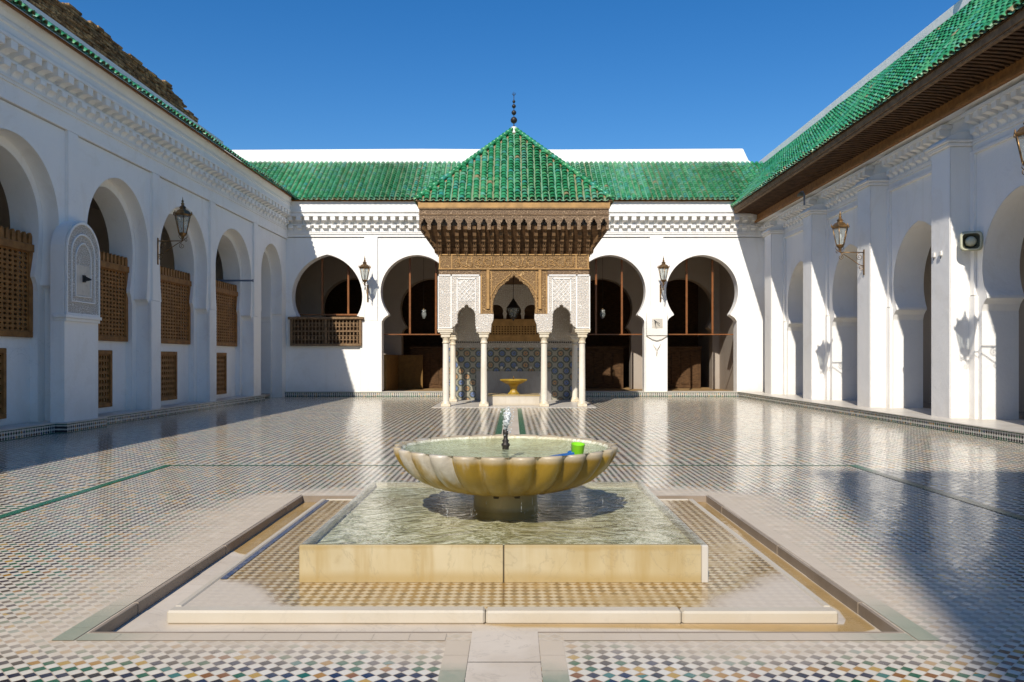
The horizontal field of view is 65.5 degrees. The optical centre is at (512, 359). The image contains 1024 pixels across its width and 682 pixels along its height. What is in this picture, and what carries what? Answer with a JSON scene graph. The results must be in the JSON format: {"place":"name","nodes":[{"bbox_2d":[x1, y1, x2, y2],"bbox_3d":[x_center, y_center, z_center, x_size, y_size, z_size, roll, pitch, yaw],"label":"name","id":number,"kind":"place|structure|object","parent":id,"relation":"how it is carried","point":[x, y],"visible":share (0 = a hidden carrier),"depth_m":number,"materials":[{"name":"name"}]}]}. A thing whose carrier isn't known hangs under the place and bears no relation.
{"place":"outdoors","nodes":[
{"label":"outdoors","id":0,"kind":"place"},
{"bbox_2d":[88,495,903,632],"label":"channel sides","id":1,"kind":"object","parent":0,"point":[843,596],"visible":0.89,"depth_m":5.49,"materials":[{"name":"stone"}]},
{"bbox_2d":[112,502,881,631],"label":"channel floor","id":2,"kind":"structure","parent":0,"point":[152,618],"depth_m":4.70,"materials":[{"name":"stone"}]},
{"bbox_2d":[167,499,837,623],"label":"fountain platform","id":3,"kind":"structure","parent":2,"relation":"on","point":[748,583],"depth_m":5.00,"materials":[{"name":"stone"}]},
{"bbox_2d":[299,482,707,582],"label":"fountain pool","id":4,"kind":"structure","parent":3,"relation":"on","point":[460,561],"depth_m":5.33,"materials":[{"name":"stone"}]},
{"bbox_2d":[302,482,704,543],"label":"pool water","id":5,"kind":"structure","parent":4,"relation":"in","point":[531,520],"depth_m":6.25,"materials":[{"name":"liquid"}]},
{"bbox_2d":[393,429,617,519],"bbox_3d":[-0.062,0.994,6.702,1.873,0.812,1.873,0,0,0],"label":"fountain bowl","id":6,"kind":"object","parent":4,"relation":"on","point":[497,485],"visible":0.94,"depth_m":6.11,"materials":[{"name":"stone"}]},
{"bbox_2d":[403,438,605,457],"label":"bowl water","id":7,"kind":"structure","parent":6,"relation":"in","point":[529,447],"depth_m":6.72,"materials":[{"name":"liquid"}]},
{"bbox_2d":[552,451,573,455],"bbox_3d":[0.384,0.723,6.054,0.223,0.030,0.090,-8,1,-6],"label":"plastic scoop","id":8,"kind":"object","parent":7,"relation":"on","point":[568,453],"visible":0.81,"depth_m":6.01,"materials":[{"name":"blue plastic"}]},
{"bbox_2d":[500,409,513,435],"bbox_3d":[-0.049,0.537,6.696,0.143,0.282,0.148,0,0,11],"label":"water jet","id":9,"kind":"object","parent":6,"relation":"on","point":[507,418],"visible":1,"depth_m":6.69},
{"bbox_2d":[571,442,584,454],"bbox_3d":[0.493,0.684,6.054,0.108,0.088,0.108,4,8,0],"label":"plastic cup","id":10,"kind":"object","parent":6,"relation":"on","point":[577,447],"visible":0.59,"depth_m":6.01,"materials":[{"name":"green plastic"}]},
{"bbox_2d":[59,0,958,162],"label":"sky","id":11,"kind":"structure","parent":0,"point":[747,75],"materials":[{"name":"blue"}]},
{"bbox_2d":[0,397,1023,681],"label":"courtyard floor","id":12,"kind":"structure","parent":0,"point":[946,571],"depth_m":7.75,"materials":[{"name":"white tile"}]},
{"bbox_2d":[0,0,296,441],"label":"arcade building","id":13,"kind":"structure","parent":12,"relation":"on","point":[106,165],"depth_m":19.64,"materials":[{"name":"white paint"}]},
{"bbox_2d":[27,0,198,122],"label":"brick wall","id":14,"kind":"structure","parent":13,"relation":"on","point":[71,19],"depth_m":23.31,"materials":[{"name":"brown brick"}]},
{"bbox_2d":[157,197,191,264],"bbox_3d":[-8.844,-3.370,20.850,0.912,1.780,0.447,0,0,0],"label":"wall lantern","id":15,"kind":"object","parent":13,"relation":"attached to","point":[182,211],"depth_m":20.82,"materials":[{"name":"gold metal"}]},
{"bbox_2d":[219,279,253,281],"bbox_3d":[-9.845,-2.740,27.700,1.650,0.100,0.100,0,0,0],"label":"metal bar","id":16,"kind":"object","parent":13,"relation":"attached to","point":[252,280],"visible":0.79,"depth_m":27.67,"materials":[{"name":"blue paint"}]},
{"bbox_2d":[225,149,764,396],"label":"arcade building","id":17,"kind":"structure","parent":12,"relation":"on","point":[351,209],"depth_m":32.54,"materials":[{"name":"paint"}]},
{"bbox_2d":[359,257,370,301],"bbox_3d":[-5.820,-3.190,31.529,0.447,1.780,0.912,0,0,0],"label":"wall lantern","id":18,"kind":"object","parent":17,"relation":"attached to","point":[364,265],"depth_m":31.31,"materials":[{"name":"gold metal"}]},
{"bbox_2d":[646,313,667,355],"bbox_3d":[5.780,-1.010,31.825,0.840,1.721,0.320,0,0,0],"label":"sundial","id":19,"kind":"object","parent":17,"relation":"attached to","point":[656,326],"visible":1,"depth_m":31.89,"materials":[{"name":"stone"}]},
{"bbox_2d":[657,256,669,301],"bbox_3d":[5.930,-3.190,31.529,0.447,1.780,0.912,0,0,0],"label":"wall lantern","id":20,"kind":"object","parent":17,"relation":"attached to","point":[663,265],"depth_m":31.29,"materials":[{"name":"gold metal"}]},
{"bbox_2d":[465,408,541,681],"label":"marble rill","id":21,"kind":"structure","parent":12,"relation":"on","point":[504,656],"depth_m":4.02,"materials":[{"name":"white stone"}]},
{"bbox_2d":[0,408,1023,681],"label":"green tile lines","id":22,"kind":"object","parent":12,"relation":"on","point":[454,664],"visible":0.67,"depth_m":4.35,"materials":[{"name":"green tile"}]},
{"bbox_2d":[413,93,614,407],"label":"pavilion","id":23,"kind":"structure","parent":12,"relation":"on","point":[526,212],"depth_m":25.01,"materials":[{"name":"stone"}]},
{"bbox_2d":[487,393,539,404],"bbox_3d":[0.030,1.318,26.400,1.720,0.340,1.340,0,0,0],"label":"marble step","id":24,"kind":"object","parent":23,"relation":"on","point":[514,399],"visible":0.88,"depth_m":25.75,"materials":[{"name":"white stone"}]},
{"bbox_2d":[500,376,526,393],"bbox_3d":[0.030,0.845,26.300,0.887,0.600,0.887,0,0,0],"label":"basin","id":25,"kind":"object","parent":24,"relation":"on","point":[513,383],"visible":1,"depth_m":26.10,"materials":[{"name":"gold metal"}]},
{"bbox_2d":[507,278,519,320],"bbox_3d":[0.020,-2.040,27.000,0.434,1.480,0.434,0,0,22],"label":"hanging lantern","id":26,"kind":"object","parent":23,"relation":"hanging from","point":[513,304],"visible":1,"depth_m":26.92,"materials":[{"name":"metal"}]},
{"bbox_2d":[730,0,1023,443],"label":"arcade building","id":27,"kind":"structure","parent":0,"point":[905,160],"depth_m":20.39,"materials":[{"name":"paint"}]},
{"bbox_2d":[797,191,804,204],"bbox_3d":[9.400,-5.258,25.950,0.260,0.476,0.195,0,0,0],"label":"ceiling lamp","id":28,"kind":"object","parent":27,"relation":"attached to","point":[800,193],"visible":1,"depth_m":25.92,"materials":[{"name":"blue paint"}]},
{"bbox_2d":[831,212,864,274],"bbox_3d":[9.144,-3.190,21.750,0.912,1.780,0.447,0,0,0],"label":"wall lantern","id":29,"kind":"object","parent":27,"relation":"attached to","point":[840,224],"depth_m":21.73,"materials":[{"name":"gold metal"}]},
{"bbox_2d":[960,231,982,250],"bbox_3d":[10.014,-2.550,17.290,0.400,0.430,0.531,0,0,47],"label":"loudspeaker","id":30,"kind":"object","parent":27,"relation":"attached to","point":[971,240],"visible":1,"depth_m":17.19,"materials":[{"name":"paint"}]},
{"bbox_2d":[1013,123,1023,174],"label":"wall lantern","id":31,"kind":"object","parent":27,"relation":"attached to","point":[1018,134],"depth_m":13.79,"materials":[{"name":"gold metal"}]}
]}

